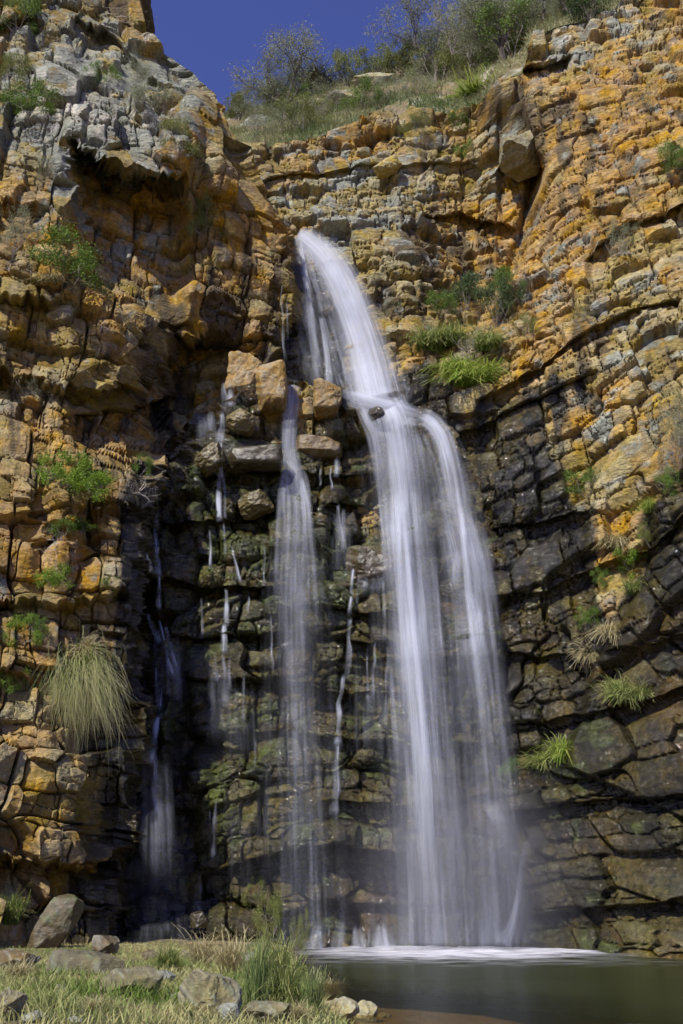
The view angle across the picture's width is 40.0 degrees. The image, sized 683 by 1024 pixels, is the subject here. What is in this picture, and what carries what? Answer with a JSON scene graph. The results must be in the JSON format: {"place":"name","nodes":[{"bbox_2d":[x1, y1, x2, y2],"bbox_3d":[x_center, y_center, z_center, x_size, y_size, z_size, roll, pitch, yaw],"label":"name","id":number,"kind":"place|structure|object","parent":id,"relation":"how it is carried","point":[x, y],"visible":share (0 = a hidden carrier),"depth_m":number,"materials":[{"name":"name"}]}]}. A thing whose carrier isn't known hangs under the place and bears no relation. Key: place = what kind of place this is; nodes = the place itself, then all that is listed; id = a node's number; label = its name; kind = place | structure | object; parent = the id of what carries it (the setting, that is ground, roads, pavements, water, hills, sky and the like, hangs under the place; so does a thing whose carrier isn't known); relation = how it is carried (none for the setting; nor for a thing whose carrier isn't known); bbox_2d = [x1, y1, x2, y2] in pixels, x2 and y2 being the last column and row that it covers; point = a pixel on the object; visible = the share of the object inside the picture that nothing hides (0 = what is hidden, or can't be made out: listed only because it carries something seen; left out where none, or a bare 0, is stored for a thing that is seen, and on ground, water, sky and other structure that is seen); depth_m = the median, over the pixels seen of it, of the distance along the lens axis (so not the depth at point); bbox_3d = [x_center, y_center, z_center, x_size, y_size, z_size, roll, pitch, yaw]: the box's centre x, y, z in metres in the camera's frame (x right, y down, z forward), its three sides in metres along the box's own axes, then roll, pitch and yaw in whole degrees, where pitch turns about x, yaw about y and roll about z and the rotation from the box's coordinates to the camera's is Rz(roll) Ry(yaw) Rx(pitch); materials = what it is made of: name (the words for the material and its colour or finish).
{"place":"outdoors","nodes":[
{"label":"outdoors","id":0,"kind":"place"},
{"bbox_2d":[0,0,305,947],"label":"cliff","id":1,"kind":"structure","parent":0,"point":[70,812],"depth_m":41.08,"materials":[{"name":"stone"}]},
{"bbox_2d":[0,881,35,924],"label":"weed clump","id":2,"kind":"object","parent":1,"relation":"on","point":[11,914],"visible":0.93,"depth_m":28.28,"materials":[{"name":"green plant"}]},
{"bbox_2d":[0,48,35,85],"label":"shrub","id":3,"kind":"object","parent":1,"relation":"on","point":[8,62],"visible":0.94,"depth_m":48.25,"materials":[{"name":"green plant"}]},
{"bbox_2d":[0,185,43,259],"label":"shrub","id":4,"kind":"object","parent":1,"relation":"on","point":[29,233],"visible":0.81,"depth_m":41.80,"materials":[{"name":"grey plant"}]},
{"bbox_2d":[0,0,45,35],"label":"shrub","id":5,"kind":"object","parent":1,"relation":"on","point":[29,6],"visible":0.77,"depth_m":50.84,"materials":[{"name":"green plant"}]},
{"bbox_2d":[2,611,44,649],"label":"shrub","id":6,"kind":"object","parent":1,"relation":"on","point":[13,623],"visible":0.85,"depth_m":32.19,"materials":[{"name":"green plant"}]},
{"bbox_2d":[0,74,65,124],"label":"shrub","id":7,"kind":"object","parent":1,"relation":"on","point":[18,99],"visible":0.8,"depth_m":46.40,"materials":[{"name":"green plant"}]},
{"bbox_2d":[31,562,74,589],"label":"shrub","id":8,"kind":"object","parent":1,"relation":"on","point":[52,577],"visible":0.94,"depth_m":33.02,"materials":[{"name":"green plant"}]},
{"bbox_2d":[33,447,95,496],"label":"shrub","id":9,"kind":"object","parent":1,"relation":"on","point":[56,471],"visible":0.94,"depth_m":34.88,"materials":[{"name":"green plant"}]},
{"bbox_2d":[21,219,111,292],"bbox_3d":[-12.124,-10.850,41.350,5.450,2.846,4.322,-19,-28,39],"label":"shrub","id":10,"kind":"object","parent":1,"relation":"on","point":[85,261],"visible":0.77,"depth_m":40.06,"materials":[{"name":"green plant"}]},
{"bbox_2d":[42,515,99,539],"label":"shrub","id":11,"kind":"object","parent":1,"relation":"on","point":[84,524],"visible":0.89,"depth_m":34.75,"materials":[{"name":"green plant"}]},
{"bbox_2d":[17,625,140,755],"bbox_3d":[-9.445,6.654,32.492,5.609,5.457,3.526,-10,-24,24],"label":"grass tussock","id":12,"kind":"object","parent":1,"relation":"attached to","point":[81,688],"depth_m":32.16,"materials":[{"name":"plant"}]},
{"bbox_2d":[65,626,111,671],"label":"grass clump","id":13,"kind":"object","parent":1,"relation":"on","point":[85,643],"visible":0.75,"depth_m":33.23,"materials":[{"name":"plant"}]},
{"bbox_2d":[60,467,117,503],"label":"shrub","id":14,"kind":"object","parent":1,"relation":"on","point":[101,478],"visible":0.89,"depth_m":35.32,"materials":[{"name":"green plant"}]},
{"bbox_2d":[77,59,123,87],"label":"shrub","id":15,"kind":"object","parent":1,"relation":"on","point":[115,73],"visible":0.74,"depth_m":48.57,"materials":[{"name":"green plant"}]},
{"bbox_2d":[102,0,154,34],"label":"rock pillar","id":16,"kind":"object","parent":1,"relation":"on","point":[140,24],"visible":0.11,"depth_m":66.49,"materials":[{"name":"stone"}]},
{"bbox_2d":[120,72,193,120],"bbox_3d":[-9.693,-20.651,48.017,3.854,2.282,4.190,11,-24,-25],"label":"shrub","id":17,"kind":"object","parent":1,"relation":"on","point":[136,92],"visible":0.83,"depth_m":47.27,"materials":[{"name":"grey plant"}]},
{"bbox_2d":[158,114,204,159],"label":"shrub","id":18,"kind":"object","parent":1,"relation":"on","point":[169,123],"visible":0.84,"depth_m":45.44,"materials":[{"name":"green plant"}]},
{"bbox_2d":[184,189,226,243],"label":"shrub","id":19,"kind":"object","parent":1,"relation":"on","point":[203,215],"visible":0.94,"depth_m":47.38,"materials":[{"name":"green plant"}]},
{"bbox_2d":[0,936,642,1023],"bbox_3d":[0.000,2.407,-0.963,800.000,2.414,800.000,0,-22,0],"label":"ground","id":20,"kind":"structure","parent":0,"point":[405,1007],"depth_m":28.87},
{"bbox_2d":[0,987,27,1020],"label":"boulder","id":21,"kind":"object","parent":20,"relation":"on","point":[11,1000],"visible":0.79,"depth_m":11.34,"materials":[{"name":"stone"}]},
{"bbox_2d":[0,948,40,971],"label":"boulder","id":22,"kind":"object","parent":20,"relation":"on","point":[6,955],"visible":0.55,"depth_m":17.87,"materials":[{"name":"stone"}]},
{"bbox_2d":[0,953,48,979],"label":"grass clump","id":23,"kind":"object","parent":20,"relation":"on","point":[17,968],"visible":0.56,"depth_m":15.94,"materials":[{"name":"plant"}]},
{"bbox_2d":[26,894,83,948],"bbox_3d":[-8.564,12.384,28.014,1.523,1.838,0.753,0,-22,0],"label":"boulder","id":24,"kind":"object","parent":20,"relation":"on","point":[59,917],"visible":0.84,"depth_m":27.78,"materials":[{"name":"stone"}]},
{"bbox_2d":[45,949,124,975],"bbox_3d":[-4.743,8.354,17.281,1.522,0.579,0.662,0,-22,0],"label":"boulder","id":25,"kind":"object","parent":20,"relation":"on","point":[89,959],"visible":0.62,"depth_m":17.16,"materials":[{"name":"stone"}]},
{"bbox_2d":[92,935,119,953],"bbox_3d":[-6.138,11.257,24.425,0.734,0.465,0.686,0,-22,0],"label":"boulder","id":26,"kind":"object","parent":20,"relation":"on","point":[109,944],"visible":0.86,"depth_m":24.26,"materials":[{"name":"stone"}]},
{"bbox_2d":[99,965,163,997],"bbox_3d":[-3.100,6.972,13.839,0.924,0.498,0.544,7,-23,-18],"label":"boulder","id":27,"kind":"object","parent":20,"relation":"on","point":[141,974],"visible":0.69,"depth_m":13.77,"materials":[{"name":"stone"}]},
{"bbox_2d":[139,938,199,970],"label":"weed clump","id":28,"kind":"object","parent":20,"relation":"on","point":[171,957],"visible":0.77,"depth_m":18.78,"materials":[{"name":"green plant"}]},
{"bbox_2d":[0,940,363,1023],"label":"grass","id":29,"kind":"structure","parent":20,"relation":"on","point":[74,982],"depth_m":12.86,"materials":[{"name":"plant"}]},
{"bbox_2d":[173,925,235,965],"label":"grass clump","id":30,"kind":"object","parent":20,"relation":"on","point":[196,950],"visible":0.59,"depth_m":21.11,"materials":[{"name":"plant"}]},
{"bbox_2d":[178,968,242,1016],"bbox_3d":[-1.740,6.382,12.367,0.687,0.678,0.881,20,-29,-40],"label":"boulder","id":31,"kind":"object","parent":20,"relation":"on","point":[203,987],"visible":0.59,"depth_m":12.19,"materials":[{"name":"stone"}]},
{"bbox_2d":[195,923,254,972],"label":"grass clump","id":32,"kind":"object","parent":20,"relation":"on","point":[229,952],"visible":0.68,"depth_m":19.12,"materials":[{"name":"plant"}]},
{"bbox_2d":[234,926,278,1003],"bbox_3d":[-1.195,6.543,13.456,0.659,1.122,0.656,-16,-27,34],"label":"reed clump","id":33,"kind":"object","parent":20,"relation":"on","point":[256,977],"visible":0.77,"depth_m":13.35,"materials":[{"name":"plant"}]},
{"bbox_2d":[250,890,284,951],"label":"weed","id":34,"kind":"object","parent":20,"relation":"on","point":[279,907],"visible":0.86,"depth_m":28.45,"materials":[{"name":"green plant"}]},
{"bbox_2d":[246,1000,290,1021],"bbox_3d":[-0.936,6.405,11.987,0.580,0.278,0.438,0,-22,0],"label":"boulder","id":35,"kind":"object","parent":20,"relation":"on","point":[261,1009],"visible":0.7,"depth_m":11.89,"materials":[{"name":"stone"}]},
{"bbox_2d":[234,926,315,979],"bbox_3d":[-1.343,8.707,18.542,1.811,1.151,1.570,0,-22,0],"label":"weed clump","id":36,"kind":"object","parent":20,"relation":"on","point":[279,952],"visible":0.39,"depth_m":18.48,"materials":[{"name":"green plant"}]},
{"bbox_2d":[254,943,333,1006],"bbox_3d":[-0.781,6.704,13.565,1.356,0.899,1.144,0,-22,0],"label":"weed clump","id":37,"kind":"object","parent":20,"relation":"on","point":[285,985],"visible":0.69,"depth_m":13.49,"materials":[{"name":"green plant"}]},
{"bbox_2d":[288,901,310,954],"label":"weed","id":38,"kind":"object","parent":20,"relation":"on","point":[300,922],"visible":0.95,"depth_m":31.51,"materials":[{"name":"green plant"}]},
{"bbox_2d":[285,999,326,1021],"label":"grass clump","id":39,"kind":"object","parent":20,"relation":"on","point":[297,1011],"visible":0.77,"depth_m":11.94,"materials":[{"name":"plant"}]},
{"bbox_2d":[293,964,333,1011],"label":"reed clump","id":40,"kind":"object","parent":20,"relation":"on","point":[310,990],"visible":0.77,"depth_m":12.99,"materials":[{"name":"plant"}]},
{"bbox_2d":[322,996,359,1021],"bbox_3d":[-0.018,7.910,14.880,0.637,0.422,0.479,-10,-24,23],"label":"boulder","id":41,"kind":"object","parent":20,"relation":"on","point":[347,1007],"visible":0.66,"depth_m":14.72,"materials":[{"name":"stone"}]},
{"bbox_2d":[353,1000,377,1022],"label":"boulder","id":42,"kind":"object","parent":20,"relation":"on","point":[368,1011],"visible":0.75,"depth_m":15.88,"materials":[{"name":"stone"}]},
{"bbox_2d":[151,0,502,112],"label":"sky","id":43,"kind":"structure","parent":0,"point":[202,36],"materials":[{"name":"blue"}]},
{"bbox_2d":[114,0,682,1023],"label":"cliff","id":44,"kind":"structure","parent":0,"point":[588,842],"depth_m":42.95,"materials":[{"name":"stone"}]},
{"bbox_2d":[188,413,216,436],"bbox_3d":[-6.761,-4.301,46.229,1.473,1.134,1.291,0,-22,0],"label":"rock","id":45,"kind":"object","parent":44,"relation":"on","point":[201,424],"visible":0.78,"depth_m":45.78,"materials":[{"name":"stone"}]},
{"bbox_2d":[139,381,513,994],"bbox_3d":[0.054,6.087,41.171,19.524,26.494,10.667,0,-22,0],"label":"rock terrace","id":46,"kind":"object","parent":44,"relation":"on","point":[301,775],"visible":0.63,"depth_m":37.73,"materials":[{"name":"stone"}]},
{"bbox_2d":[194,442,224,477],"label":"rock block","id":47,"kind":"object","parent":46,"relation":"on","point":[209,458],"visible":0.96,"depth_m":41.21,"materials":[{"name":"stone"}]},
{"bbox_2d":[226,408,254,435],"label":"rock block","id":48,"kind":"object","parent":46,"relation":"on","point":[240,421],"visible":1,"depth_m":42.13,"materials":[{"name":"stone"}]},
{"bbox_2d":[224,351,263,399],"bbox_3d":[-4.724,-6.396,46.959,2.024,2.598,2.896,0,-22,0],"label":"rock block","id":49,"kind":"object","parent":46,"relation":"on","point":[242,368],"visible":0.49,"depth_m":45.70,"materials":[{"name":"stone"}]},
{"bbox_2d":[228,443,282,471],"bbox_3d":[-3.806,-2.411,41.659,2.436,1.037,1.285,0,-22,0],"label":"rock block","id":50,"kind":"object","parent":46,"relation":"on","point":[264,458],"visible":1,"depth_m":41.15,"materials":[{"name":"stone"}]},
{"bbox_2d":[237,489,273,519],"bbox_3d":[-3.796,-0.303,41.593,1.634,1.275,1.291,0,-22,0],"label":"rock block","id":51,"kind":"object","parent":46,"relation":"on","point":[255,504],"visible":1,"depth_m":41.20,"materials":[{"name":"stone"}]},
{"bbox_2d":[255,360,287,416],"bbox_3d":[-3.272,-5.715,44.131,1.523,2.432,2.173,0,-22,0],"label":"rock block","id":52,"kind":"object","parent":46,"relation":"on","point":[271,388],"visible":0.99,"depth_m":43.23,"materials":[{"name":"stone"}]},
{"bbox_2d":[295,434,342,461],"bbox_3d":[-1.067,-2.800,44.037,2.239,1.202,2.342,0,-22,0],"label":"rock block","id":53,"kind":"object","parent":46,"relation":"on","point":[324,448],"visible":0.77,"depth_m":43.00,"materials":[{"name":"stone"}]},
{"bbox_2d":[313,378,341,420],"bbox_3d":[-0.665,-5.200,44.096,1.391,1.752,2.042,0,-22,0],"label":"rock block","id":54,"kind":"object","parent":46,"relation":"on","point":[327,399],"visible":0.9,"depth_m":43.27,"materials":[{"name":"stone"}]},
{"bbox_2d":[344,545,394,589],"bbox_3d":[1.234,2.498,40.458,2.212,1.932,1.885,0,-22,0],"label":"rock block","id":55,"kind":"object","parent":46,"relation":"on","point":[368,566],"visible":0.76,"depth_m":39.78,"materials":[{"name":"stone"}]},
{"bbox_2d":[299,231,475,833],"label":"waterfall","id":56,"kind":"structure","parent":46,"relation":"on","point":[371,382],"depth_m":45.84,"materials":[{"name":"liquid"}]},
{"bbox_2d":[373,155,401,179],"bbox_3d":[2.747,-20.581,55.984,1.709,1.334,1.177,0,-22,0],"label":"rock slab","id":57,"kind":"object","parent":44,"relation":"on","point":[387,167],"visible":1,"depth_m":55.57,"materials":[{"name":"stone"}]},
{"bbox_2d":[395,108,431,136],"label":"shrub","id":58,"kind":"object","parent":44,"relation":"on","point":[412,117],"visible":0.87,"depth_m":57.41,"materials":[{"name":"green plant"}]},
{"bbox_2d":[379,321,468,351],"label":"grass clump","id":59,"kind":"object","parent":44,"relation":"on","point":[427,341],"visible":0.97,"depth_m":47.60,"materials":[{"name":"plant"}]},
{"bbox_2d":[424,290,461,319],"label":"shrub","id":60,"kind":"object","parent":44,"relation":"on","point":[438,298],"visible":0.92,"depth_m":50.37,"materials":[{"name":"green plant"}]},
{"bbox_2d":[412,317,492,345],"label":"grass clump","id":61,"kind":"object","parent":44,"relation":"on","point":[459,333],"visible":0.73,"depth_m":48.02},
{"bbox_2d":[415,350,494,376],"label":"grass clump","id":62,"kind":"object","parent":44,"relation":"on","point":[458,365],"visible":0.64,"depth_m":45.66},
{"bbox_2d":[436,268,481,315],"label":"shrub","id":63,"kind":"object","parent":44,"relation":"on","point":[467,279],"visible":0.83,"depth_m":50.84,"materials":[{"name":"green plant"}]},
{"bbox_2d":[411,360,520,386],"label":"grass clump","id":64,"kind":"object","parent":44,"relation":"on","point":[463,378],"visible":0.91,"depth_m":45.24,"materials":[{"name":"plant"}]},
{"bbox_2d":[453,354,513,381],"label":"grass clump","id":65,"kind":"object","parent":44,"relation":"on","point":[487,363],"visible":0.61,"depth_m":45.61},
{"bbox_2d":[451,323,517,351],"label":"grass clump","id":66,"kind":"object","parent":44,"relation":"on","point":[486,341],"visible":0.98,"depth_m":46.50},
{"bbox_2d":[471,274,531,327],"bbox_3d":[8.111,-10.776,48.135,2.584,2.887,2.437,15,-26,-33],"label":"shrub","id":67,"kind":"object","parent":44,"relation":"on","point":[507,295],"visible":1,"depth_m":48.08,"materials":[{"name":"green plant"}]},
{"bbox_2d":[489,262,529,298],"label":"shrub","id":68,"kind":"object","parent":44,"relation":"on","point":[506,270],"visible":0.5,"depth_m":48.72,"materials":[{"name":"green plant"}]},
{"bbox_2d":[499,130,539,181],"bbox_3d":[10.547,-20.934,55.315,2.495,2.071,3.348,0,-22,0],"label":"rock block","id":69,"kind":"object","parent":44,"relation":"on","point":[518,160],"visible":0.94,"depth_m":54.44,"materials":[{"name":"stone"}]},
{"bbox_2d":[507,749,552,772],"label":"grass clump","id":70,"kind":"object","parent":44,"relation":"on","point":[539,764],"visible":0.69,"depth_m":35.90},
{"bbox_2d":[531,733,571,765],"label":"grass clump","id":71,"kind":"object","parent":44,"relation":"on","point":[559,753],"visible":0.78,"depth_m":34.83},
{"bbox_2d":[561,465,602,498],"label":"shrub","id":72,"kind":"object","parent":44,"relation":"on","point":[568,478],"visible":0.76,"depth_m":40.52,"materials":[{"name":"green plant"}]},
{"bbox_2d":[561,0,617,24],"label":"shrub","id":73,"kind":"object","parent":44,"relation":"on","point":[579,3],"visible":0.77,"depth_m":57.63,"materials":[{"name":"green plant"}]},
{"bbox_2d":[581,620,621,647],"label":"grass clump","id":74,"kind":"object","parent":44,"relation":"on","point":[607,631],"visible":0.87,"depth_m":35.52,"materials":[{"name":"plant"}]},
{"bbox_2d":[583,531,642,551],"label":"grass clump","id":75,"kind":"object","parent":44,"relation":"on","point":[613,542],"visible":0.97,"depth_m":37.83,"materials":[{"name":"plant"}]},
{"bbox_2d":[593,213,640,263],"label":"shrub","id":76,"kind":"object","parent":44,"relation":"on","point":[620,240],"visible":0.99,"depth_m":46.16,"materials":[{"name":"grey plant"}]},
{"bbox_2d":[586,672,650,711],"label":"grass clump","id":77,"kind":"object","parent":44,"relation":"on","point":[614,693],"visible":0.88,"depth_m":34.15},
{"bbox_2d":[612,545,647,579],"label":"shrub","id":78,"kind":"object","parent":44,"relation":"on","point":[632,556],"visible":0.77,"depth_m":37.51,"materials":[{"name":"green plant"}]},
{"bbox_2d":[645,382,682,476],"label":"shrub","id":79,"kind":"object","parent":44,"relation":"on","point":[673,415],"visible":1,"depth_m":37.35,"materials":[{"name":"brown plant"}]},
{"bbox_2d":[652,464,681,496],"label":"shrub","id":80,"kind":"object","parent":44,"relation":"on","point":[667,480],"visible":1,"depth_m":36.68,"materials":[{"name":"green plant"}]},
{"bbox_2d":[654,137,682,183],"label":"shrub","id":81,"kind":"object","parent":44,"relation":"on","point":[666,149],"visible":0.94,"depth_m":47.73,"materials":[{"name":"green plant"}]},
{"bbox_2d":[224,0,619,147],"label":"hill","id":82,"kind":"structure","parent":0,"point":[514,72],"depth_m":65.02,"materials":[{"name":"plant"}]},
{"bbox_2d":[222,83,258,120],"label":"tree","id":83,"kind":"object","parent":82,"relation":"on","point":[229,109],"visible":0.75,"depth_m":70.62,"materials":[{"name":"green plant"}]},
{"bbox_2d":[231,92,276,133],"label":"shrub","id":84,"kind":"object","parent":82,"relation":"on","point":[258,114],"visible":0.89,"depth_m":62.02,"materials":[{"name":"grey plant"}]},
{"bbox_2d":[245,94,309,141],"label":"shrub","id":85,"kind":"object","parent":82,"relation":"on","point":[280,120],"visible":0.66,"depth_m":60.53,"materials":[{"name":"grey plant"}]},
{"bbox_2d":[223,15,340,118],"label":"tree","id":86,"kind":"object","parent":82,"relation":"on","point":[270,91],"visible":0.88,"depth_m":67.66,"materials":[{"name":"green plant"}]},
{"bbox_2d":[271,85,337,136],"bbox_3d":[-2.243,-25.527,60.420,4.545,3.414,3.750,16,-27,-35],"label":"shrub","id":87,"kind":"object","parent":82,"relation":"on","point":[290,113],"visible":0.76,"depth_m":59.92,"materials":[{"name":"green plant"}]},
{"bbox_2d":[282,52,347,91],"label":"shrub","id":88,"kind":"object","parent":82,"relation":"on","point":[317,73],"visible":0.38,"depth_m":74.49,"materials":[{"name":"green plant"}]},
{"bbox_2d":[326,46,368,86],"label":"tree","id":89,"kind":"object","parent":82,"relation":"on","point":[344,59],"visible":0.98,"depth_m":73.31,"materials":[{"name":"green plant"}]},
{"bbox_2d":[333,70,385,112],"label":"shrub","id":90,"kind":"object","parent":82,"relation":"on","point":[364,88],"visible":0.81,"depth_m":63.95,"materials":[{"name":"green plant"}]},
{"bbox_2d":[356,40,395,73],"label":"tree","id":91,"kind":"object","parent":82,"relation":"on","point":[375,65],"visible":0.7,"depth_m":73.45,"materials":[{"name":"green plant"}]},
{"bbox_2d":[351,72,400,87],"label":"outcrop","id":92,"kind":"object","parent":82,"relation":"on","point":[385,76],"visible":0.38,"depth_m":71.93,"materials":[{"name":"stone"}]},
{"bbox_2d":[375,32,418,73],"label":"tree","id":93,"kind":"object","parent":82,"relation":"on","point":[397,58],"visible":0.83,"depth_m":72.25,"materials":[{"name":"green plant"}]},
{"bbox_2d":[391,56,443,95],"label":"shrub","id":94,"kind":"object","parent":82,"relation":"on","point":[417,78],"visible":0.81,"depth_m":64.83,"materials":[{"name":"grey plant"}]},
{"bbox_2d":[362,0,481,81],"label":"tree","id":95,"kind":"object","parent":82,"relation":"on","point":[417,36],"visible":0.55,"depth_m":70.37,"materials":[{"name":"green plant"}]},
{"bbox_2d":[402,34,472,82],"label":"shrub","id":96,"kind":"object","parent":82,"relation":"on","point":[448,57],"visible":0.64,"depth_m":68.18,"materials":[{"name":"green plant"}]},
{"bbox_2d":[409,0,510,70],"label":"tree","id":97,"kind":"object","parent":82,"relation":"on","point":[470,52],"visible":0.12,"depth_m":70.78,"materials":[{"name":"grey plant"}]},
{"bbox_2d":[428,0,493,64],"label":"shrub","id":98,"kind":"object","parent":82,"relation":"on","point":[451,31],"visible":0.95,"depth_m":65.01,"materials":[{"name":"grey plant"}]},
{"bbox_2d":[434,62,507,101],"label":"grass clump","id":99,"kind":"object","parent":82,"relation":"on","point":[470,89],"visible":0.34,"depth_m":60.39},
{"bbox_2d":[447,7,521,73],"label":"shrub","id":100,"kind":"object","parent":82,"relation":"on","point":[474,41],"visible":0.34,"depth_m":67.20,"materials":[{"name":"green plant"}]},
{"bbox_2d":[440,0,555,60],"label":"tree","id":101,"kind":"object","parent":82,"relation":"on","point":[500,44],"visible":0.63,"depth_m":64.71,"materials":[{"name":"green plant"}]},
{"bbox_2d":[470,0,540,75],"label":"shrub","id":102,"kind":"object","parent":82,"relation":"on","point":[514,42],"visible":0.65,"depth_m":63.65,"materials":[{"name":"green plant"}]},
{"bbox_2d":[307,948,682,1023],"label":"water","id":103,"kind":"structure","parent":0,"point":[648,990],"depth_m":22.45,"materials":[{"name":"liquid"}]},
{"bbox_2d":[319,945,601,959],"bbox_3d":[4.500,13.309,28.064,17.000,0.103,14.000,0,-22,0],"label":"foam","id":104,"kind":"object","parent":103,"relation":"on","point":[434,951],"visible":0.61,"depth_m":30.57,"materials":[{"name":"grey"}]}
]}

